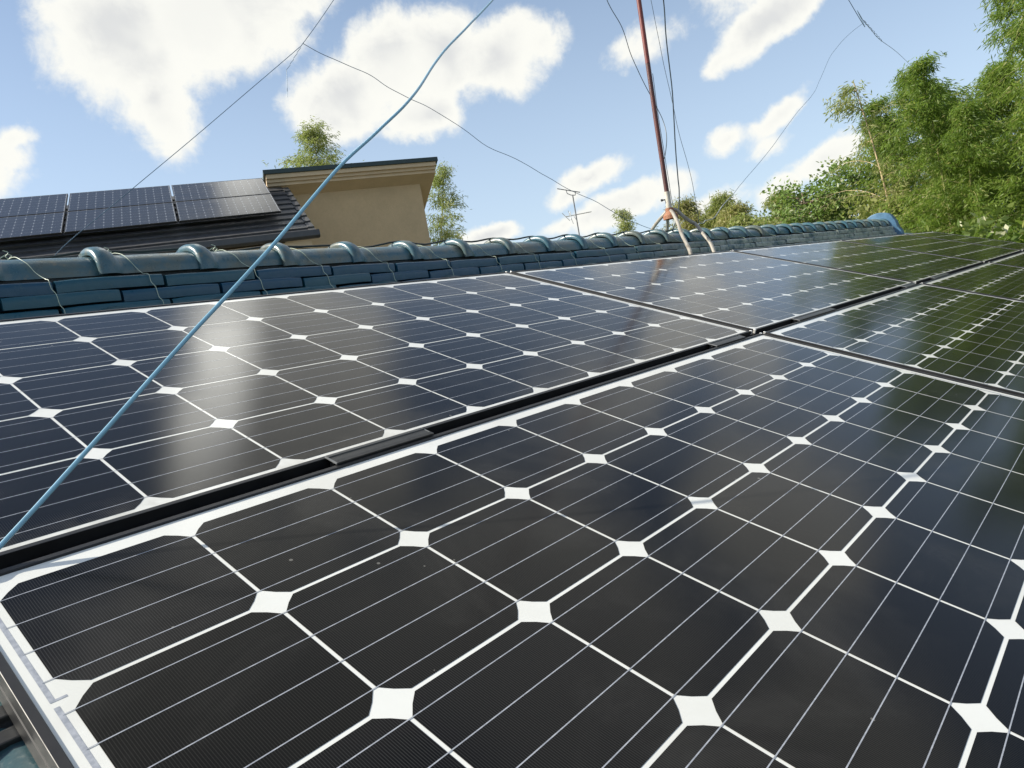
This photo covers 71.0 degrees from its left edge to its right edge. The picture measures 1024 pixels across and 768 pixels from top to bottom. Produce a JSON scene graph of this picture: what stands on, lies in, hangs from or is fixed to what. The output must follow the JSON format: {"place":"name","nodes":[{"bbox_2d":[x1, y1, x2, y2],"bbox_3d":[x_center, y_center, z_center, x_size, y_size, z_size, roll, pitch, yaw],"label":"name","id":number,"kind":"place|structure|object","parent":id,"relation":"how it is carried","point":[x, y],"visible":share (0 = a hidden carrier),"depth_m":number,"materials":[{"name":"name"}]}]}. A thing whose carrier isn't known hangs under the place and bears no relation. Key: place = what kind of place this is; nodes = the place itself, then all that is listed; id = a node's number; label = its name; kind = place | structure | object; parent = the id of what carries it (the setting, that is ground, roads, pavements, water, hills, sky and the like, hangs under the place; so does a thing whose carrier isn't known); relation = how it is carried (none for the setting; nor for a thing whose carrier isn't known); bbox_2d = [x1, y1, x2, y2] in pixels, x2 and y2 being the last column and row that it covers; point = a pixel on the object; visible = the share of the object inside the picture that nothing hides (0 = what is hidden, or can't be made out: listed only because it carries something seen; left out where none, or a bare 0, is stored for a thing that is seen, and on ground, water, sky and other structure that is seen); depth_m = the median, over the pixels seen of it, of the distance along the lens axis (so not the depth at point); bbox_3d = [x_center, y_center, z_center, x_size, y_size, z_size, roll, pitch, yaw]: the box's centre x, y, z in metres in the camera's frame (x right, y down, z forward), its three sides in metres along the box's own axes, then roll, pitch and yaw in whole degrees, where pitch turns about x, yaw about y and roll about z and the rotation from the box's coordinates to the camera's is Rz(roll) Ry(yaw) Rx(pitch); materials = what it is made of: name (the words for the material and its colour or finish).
{"place":"outdoors","nodes":[
{"label":"outdoors","id":0,"kind":"place"},
{"bbox_2d":[0,157,437,259],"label":"house","id":1,"kind":"structure","parent":0,"point":[362,204],"depth_m":13.97,"materials":[{"name":"beige paint"}]},
{"bbox_2d":[0,212,64,240],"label":"solar panel","id":2,"kind":"object","parent":1,"relation":"on","point":[31,226],"visible":1,"depth_m":10.86,"materials":[{"name":"glass"}]},
{"bbox_2d":[0,193,67,217],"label":"solar panel","id":3,"kind":"object","parent":1,"relation":"on","point":[31,205],"visible":1,"depth_m":11.64,"materials":[{"name":"glass"}]},
{"bbox_2d":[67,185,172,211],"bbox_3d":[-6.610,-3.138,12.143,1.560,0.037,0.981,-12,35,-22],"label":"solar panel","id":4,"kind":"object","parent":1,"relation":"on","point":[110,198],"visible":0.99,"depth_m":12.11,"materials":[{"name":"glass"}]},
{"bbox_2d":[64,202,176,233],"bbox_3d":[-6.184,-2.642,11.380,1.560,0.036,0.981,-12,35,-22],"label":"solar panel","id":5,"kind":"object","parent":1,"relation":"on","point":[131,216],"visible":0.98,"depth_m":11.31,"materials":[{"name":"glass"}]},
{"bbox_2d":[171,178,270,201],"bbox_3d":[-5.171,-3.444,12.747,1.560,0.037,0.981,-12,35,-22],"label":"solar panel","id":6,"kind":"object","parent":1,"relation":"on","point":[215,190],"visible":1,"depth_m":12.71,"materials":[{"name":"glass"}]},
{"bbox_2d":[175,194,280,222],"bbox_3d":[-4.745,-2.948,11.984,1.560,0.036,0.981,-12,35,-22],"label":"solar panel","id":7,"kind":"object","parent":1,"relation":"on","point":[218,208],"visible":1,"depth_m":11.92,"materials":[{"name":"glass"}]},
{"bbox_2d":[0,0,493,549],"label":"blue cable","id":8,"kind":"object","parent":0,"point":[146,384],"visible":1,"depth_m":0.78,"materials":[{"name":"blue plastic"}]},
{"bbox_2d":[0,0,1023,245],"label":"sky","id":9,"kind":"structure","parent":0,"point":[96,95],"materials":[{"name":"blue"}]},
{"label":"ground","id":10,"kind":"structure","parent":0,"visible":0},
{"bbox_2d":[262,115,363,177],"bbox_3d":[-5.501,-2.404,23.343,3.611,12.556,3.762,-9,5,12],"label":"bamboo tree","id":11,"kind":"object","parent":10,"relation":"on","point":[316,136],"visible":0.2,"depth_m":23.02,"materials":[{"name":"green plant"}]},
{"bbox_2d":[425,160,468,245],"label":"bamboo tree","id":12,"kind":"object","parent":10,"relation":"on","point":[439,182],"visible":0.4,"depth_m":22.72,"materials":[{"name":"green plant"}]},
{"bbox_2d":[0,213,910,767],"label":"tiled roof","id":13,"kind":"structure","parent":10,"relation":"on","point":[88,279],"depth_m":2.04,"materials":[{"name":"tile"}]},
{"bbox_2d":[0,705,22,751],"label":"mounting rail","id":14,"kind":"object","parent":13,"relation":"attached to","point":[9,735],"depth_m":0.50,"materials":[{"name":"metal"}]},
{"bbox_2d":[58,245,425,257],"bbox_3d":[-0.967,-0.324,1.838,0.010,0.038,2.300,-6,6,42],"label":"ridge line","id":15,"kind":"object","parent":13,"relation":"attached to","point":[157,253],"visible":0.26,"depth_m":1.87,"materials":[{"name":"ceramic"}]},
{"bbox_2d":[0,229,673,259],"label":"ridge cable","id":16,"kind":"object","parent":13,"relation":"on","point":[144,251],"visible":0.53,"depth_m":2.08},
{"bbox_2d":[0,271,751,569],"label":"solar panel","id":17,"kind":"object","parent":13,"relation":"on","point":[237,396],"visible":0.98,"depth_m":1.15,"materials":[{"name":"glass"}]},
{"bbox_2d":[325,428,433,466],"bbox_3d":[-0.169,0.101,0.931,0.025,0.051,0.157,20,23,37],"label":"clamp cover","id":18,"kind":"object","parent":17,"relation":"attached to","point":[347,455],"visible":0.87,"depth_m":0.92,"materials":[{"name":"silver metal"}]},
{"bbox_2d":[0,333,1023,767],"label":"solar panel","id":19,"kind":"object","parent":13,"relation":"on","point":[762,551],"visible":1,"depth_m":0.64,"materials":[{"name":"glass"}]},
{"bbox_2d":[636,0,715,254],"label":"antenna mast","id":20,"kind":"object","parent":13,"relation":"on","point":[669,213],"visible":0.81,"depth_m":3.74,"materials":[{"name":"metal"}]},
{"bbox_2d":[55,0,333,254],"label":"stay wire","id":21,"kind":"object","parent":20,"relation":"attached to","point":[202,130],"visible":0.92,"depth_m":2.97,"materials":[{"name":"grey metal"}]},
{"bbox_2d":[303,43,650,228],"bbox_3d":[-0.105,-1.178,3.623,1.718,0.993,0.152,-12,5,-26],"label":"tie line","id":22,"kind":"object","parent":20,"relation":"attached to","point":[468,132],"visible":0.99,"depth_m":3.62,"materials":[{"name":"grey metal"}]},
{"bbox_2d":[607,0,666,158],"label":"loop wire","id":23,"kind":"object","parent":20,"relation":"attached to","point":[642,79],"visible":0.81,"depth_m":3.86,"materials":[{"name":"grey metal"}]},
{"bbox_2d":[652,73,673,205],"bbox_3d":[0.792,-1.276,3.768,0.014,0.700,0.013,-11,5,-14],"label":"pole wire","id":24,"kind":"object","parent":20,"relation":"attached to","point":[662,142],"visible":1,"depth_m":3.76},
{"bbox_2d":[663,0,679,228],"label":"feeder cable","id":25,"kind":"object","parent":20,"relation":"hanging from","point":[673,108],"visible":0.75,"depth_m":3.92,"materials":[{"name":"metal"}]},
{"bbox_2d":[651,1,699,224],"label":"hanging wire","id":26,"kind":"object","parent":20,"relation":"hanging from","point":[674,111],"visible":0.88,"depth_m":4.22,"materials":[{"name":"grey metal"}]},
{"bbox_2d":[698,197,730,224],"bbox_3d":[1.129,-0.983,4.098,0.067,0.188,0.664,-7,6,35],"label":"galvanised wire","id":27,"kind":"object","parent":20,"relation":"attached to","point":[716,214],"visible":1,"depth_m":4.22,"materials":[{"name":"grey metal"}]},
{"bbox_2d":[510,250,914,335],"bbox_3d":[0.843,-0.380,2.671,0.830,0.036,1.643,20,23,37],"label":"solar panel","id":28,"kind":"object","parent":13,"relation":"on","point":[757,294],"visible":0.86,"depth_m":2.45,"materials":[{"name":"glass"}]},
{"bbox_2d":[707,334,745,348],"bbox_3d":[0.498,-0.080,1.676,0.025,0.051,0.152,20,23,37],"label":"clamp cover","id":29,"kind":"object","parent":13,"relation":"on","point":[723,341],"visible":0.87,"depth_m":1.66,"materials":[{"name":"silver metal"}]},
{"bbox_2d":[791,307,835,322],"bbox_3d":[0.882,-0.183,2.104,0.025,0.051,0.302,20,23,37],"label":"clamp cover","id":30,"kind":"object","parent":13,"relation":"on","point":[811,314],"visible":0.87,"depth_m":2.08,"materials":[{"name":"silver metal"}]},
{"bbox_2d":[732,240,983,283],"bbox_3d":[1.934,-0.674,3.888,0.830,0.036,1.643,20,23,37],"label":"solar panel","id":31,"kind":"object","parent":13,"relation":"on","point":[907,265],"visible":0.88,"depth_m":3.74,"materials":[{"name":"glass"}]},
{"bbox_2d":[763,283,1023,395],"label":"solar panel","id":32,"kind":"object","parent":13,"relation":"on","point":[968,337],"visible":0.91,"depth_m":1.96,"materials":[{"name":"glass"}]},
{"bbox_2d":[901,283,916,288],"bbox_3d":[1.601,-0.378,2.907,0.025,0.051,0.162,20,23,37],"label":"clamp cover","id":33,"kind":"object","parent":13,"relation":"on","point":[907,285],"visible":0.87,"depth_m":2.88,"materials":[{"name":"silver metal"}]},
{"bbox_2d":[842,234,1021,263],"bbox_3d":[3.025,-0.969,5.106,0.830,0.036,1.643,20,23,37],"label":"solar panel","id":34,"kind":"object","parent":13,"relation":"on","point":[970,251],"visible":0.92,"depth_m":5.00,"materials":[{"name":"glass"}]},
{"bbox_2d":[929,273,948,279],"bbox_3d":[1.976,-0.479,3.325,0.025,0.051,0.302,20,23,37],"label":"clamp cover","id":35,"kind":"object","parent":13,"relation":"on","point":[938,276],"visible":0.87,"depth_m":3.29,"materials":[{"name":"silver metal"}]},
{"bbox_2d":[907,231,1023,251],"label":"solar panel","id":36,"kind":"object","parent":13,"relation":"on","point":[981,241],"visible":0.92,"depth_m":6.07,"materials":[{"name":"glass"}]},
{"bbox_2d":[922,262,1023,300],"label":"solar panel","id":37,"kind":"object","parent":13,"relation":"on","point":[998,280],"visible":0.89,"depth_m":3.29,"materials":[{"name":"glass"}]},
{"bbox_2d":[990,251,1023,266],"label":"solar panel","id":38,"kind":"object","parent":13,"relation":"on","point":[1017,259],"visible":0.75,"depth_m":4.48,"materials":[{"name":"glass"}]},
{"bbox_2d":[557,188,591,234],"bbox_3d":[3.499,-3.558,31.604,1.312,10.337,0.163,-10,5,7],"label":"tv antenna","id":39,"kind":"object","parent":10,"relation":"on","point":[574,209],"visible":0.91,"depth_m":31.27,"materials":[{"name":"metal"}]},
{"bbox_2d":[611,207,637,236],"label":"bamboo tree","id":40,"kind":"object","parent":10,"relation":"on","point":[623,223],"visible":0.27,"depth_m":28.59,"materials":[{"name":"green plant"}]},
{"bbox_2d":[660,193,714,230],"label":"bamboo tree","id":41,"kind":"object","parent":10,"relation":"on","point":[687,209],"visible":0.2,"depth_m":23.09,"materials":[{"name":"green plant"}]},
{"bbox_2d":[691,189,759,229],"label":"bamboo tree","id":42,"kind":"object","parent":10,"relation":"on","point":[719,201],"visible":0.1,"depth_m":22.16,"materials":[{"name":"green plant"}]},
{"bbox_2d":[707,200,765,228],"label":"bamboo tree","id":43,"kind":"object","parent":10,"relation":"on","point":[730,211],"visible":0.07,"depth_m":19.82,"materials":[{"name":"green plant"}]},
{"bbox_2d":[721,209,773,227],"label":"bamboo tree","id":44,"kind":"object","parent":10,"relation":"on","point":[741,218],"visible":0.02,"depth_m":19.09,"materials":[{"name":"green plant"}]},
{"bbox_2d":[730,199,809,226],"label":"broadleaf tree","id":45,"kind":"object","parent":10,"relation":"on","point":[760,221],"visible":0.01,"depth_m":16.62,"materials":[{"name":"green plant"}]},
{"bbox_2d":[760,185,806,223],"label":"bamboo tree","id":46,"kind":"object","parent":10,"relation":"on","point":[766,203],"visible":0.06,"depth_m":23.36,"materials":[{"name":"green plant"}]},
{"bbox_2d":[758,169,870,224],"bbox_3d":[7.165,-1.334,16.409,3.111,7.154,3.437,-10,5,6],"label":"broadleaf tree","id":47,"kind":"object","parent":10,"relation":"on","point":[816,212],"visible":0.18,"depth_m":16.05,"materials":[{"name":"green plant"}]},
{"bbox_2d":[798,197,856,221],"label":"bamboo tree","id":48,"kind":"object","parent":10,"relation":"on","point":[829,216],"visible":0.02,"depth_m":18.70,"materials":[{"name":"green plant"}]},
{"bbox_2d":[802,149,900,221],"bbox_3d":[8.251,-1.688,16.620,3.014,7.426,3.216,-6,6,42],"label":"broadleaf tree","id":49,"kind":"object","parent":10,"relation":"on","point":[834,166],"visible":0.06,"depth_m":16.23,"materials":[{"name":"green plant"}]},
{"bbox_2d":[815,79,940,219],"bbox_3d":[7.832,-1.846,14.041,3.245,8.302,2.424,-6,6,42],"label":"bamboo tree","id":50,"kind":"object","parent":10,"relation":"on","point":[839,109],"visible":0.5,"depth_m":13.77,"materials":[{"name":"green plant"}]},
{"bbox_2d":[852,116,920,202],"bbox_3d":[9.557,-2.282,16.527,3.502,8.150,3.301,-13,5,-29],"label":"bamboo tree","id":51,"kind":"object","parent":10,"relation":"on","point":[864,147],"visible":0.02,"depth_m":16.51,"materials":[{"name":"green plant"}]},
{"bbox_2d":[840,171,968,232],"bbox_3d":[7.904,-0.916,14.103,3.814,6.439,3.793,-11,5,-12],"label":"broadleaf tree","id":52,"kind":"object","parent":10,"relation":"on","point":[864,208],"visible":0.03,"depth_m":13.80,"materials":[{"name":"green plant"}]},
{"bbox_2d":[843,94,970,230],"bbox_3d":[8.649,-1.964,14.868,2.934,8.113,3.195,-8,5,20],"label":"bamboo tree","id":53,"kind":"object","parent":10,"relation":"on","point":[872,107],"visible":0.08,"depth_m":14.59,"materials":[{"name":"green plant"}]},
{"bbox_2d":[887,72,955,187],"bbox_3d":[9.923,-2.623,15.454,3.110,8.866,3.220,-11,5,-9],"label":"bamboo tree","id":54,"kind":"object","parent":10,"relation":"on","point":[898,90],"visible":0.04,"depth_m":15.82,"materials":[{"name":"green plant"}]},
{"bbox_2d":[868,50,1023,234],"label":"bamboo tree","id":55,"kind":"object","parent":10,"relation":"on","point":[924,96],"visible":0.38,"depth_m":11.86,"materials":[{"name":"green plant"}]},
{"bbox_2d":[849,1,920,75],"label":"stay wire","id":56,"kind":"object","parent":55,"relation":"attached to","point":[870,27],"visible":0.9,"depth_m":5.83,"materials":[{"name":"grey metal"}]},
{"bbox_2d":[729,24,861,198],"bbox_3d":[2.020,-1.974,5.012,2.436,1.406,0.044,-14,6,-40],"label":"tie line","id":57,"kind":"object","parent":56,"relation":"hanging from","point":[793,117],"visible":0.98,"depth_m":4.85,"materials":[{"name":"grey metal"}]},
{"bbox_2d":[881,100,1022,233],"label":"bamboo tree","id":58,"kind":"object","parent":10,"relation":"on","point":[916,144],"visible":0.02,"depth_m":13.45,"materials":[{"name":"green plant"}]},
{"bbox_2d":[905,98,1023,240],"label":"bamboo tree","id":59,"kind":"object","parent":10,"relation":"on","point":[974,126],"visible":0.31,"depth_m":11.29,"materials":[{"name":"green plant"}]},
{"bbox_2d":[905,201,1023,241],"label":"shrub","id":60,"kind":"object","parent":10,"relation":"on","point":[985,231],"visible":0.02,"depth_m":9.62,"materials":[{"name":"green plant"}]},
{"bbox_2d":[905,79,1023,233],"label":"bamboo tree","id":61,"kind":"object","parent":10,"relation":"on","point":[955,94],"visible":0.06,"depth_m":13.50,"materials":[{"name":"green plant"}]},
{"bbox_2d":[952,60,1023,212],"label":"bamboo tree","id":62,"kind":"object","parent":10,"relation":"on","point":[1002,75],"visible":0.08,"depth_m":13.91,"materials":[{"name":"green plant"}]},
{"bbox_2d":[958,56,1023,238],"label":"bamboo tree","id":63,"kind":"object","parent":10,"relation":"on","point":[1008,111],"visible":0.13,"depth_m":13.89,"materials":[{"name":"green plant"}]},
{"bbox_2d":[967,82,1023,240],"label":"bamboo tree","id":64,"kind":"object","parent":10,"relation":"on","point":[1019,134],"visible":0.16,"depth_m":10.85,"materials":[{"name":"green plant"}]},
{"bbox_2d":[967,0,1023,215],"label":"bamboo tree","id":65,"kind":"object","parent":10,"relation":"on","point":[998,15],"visible":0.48,"depth_m":13.16,"materials":[{"name":"green plant"}]},
{"bbox_2d":[977,18,1023,232],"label":"bamboo tree","id":66,"kind":"object","parent":10,"relation":"on","point":[1016,98],"visible":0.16,"depth_m":12.16,"materials":[{"name":"green plant"}]},
{"bbox_2d":[978,0,1023,218],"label":"bamboo tree","id":67,"kind":"object","parent":10,"relation":"on","point":[1015,29],"visible":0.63,"depth_m":11.66,"materials":[{"name":"green plant"}]},
{"bbox_2d":[984,219,1023,242],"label":"shrub","id":68,"kind":"object","parent":10,"relation":"on","point":[1015,237],"visible":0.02,"depth_m":9.50,"materials":[{"name":"green plant"}]}
]}

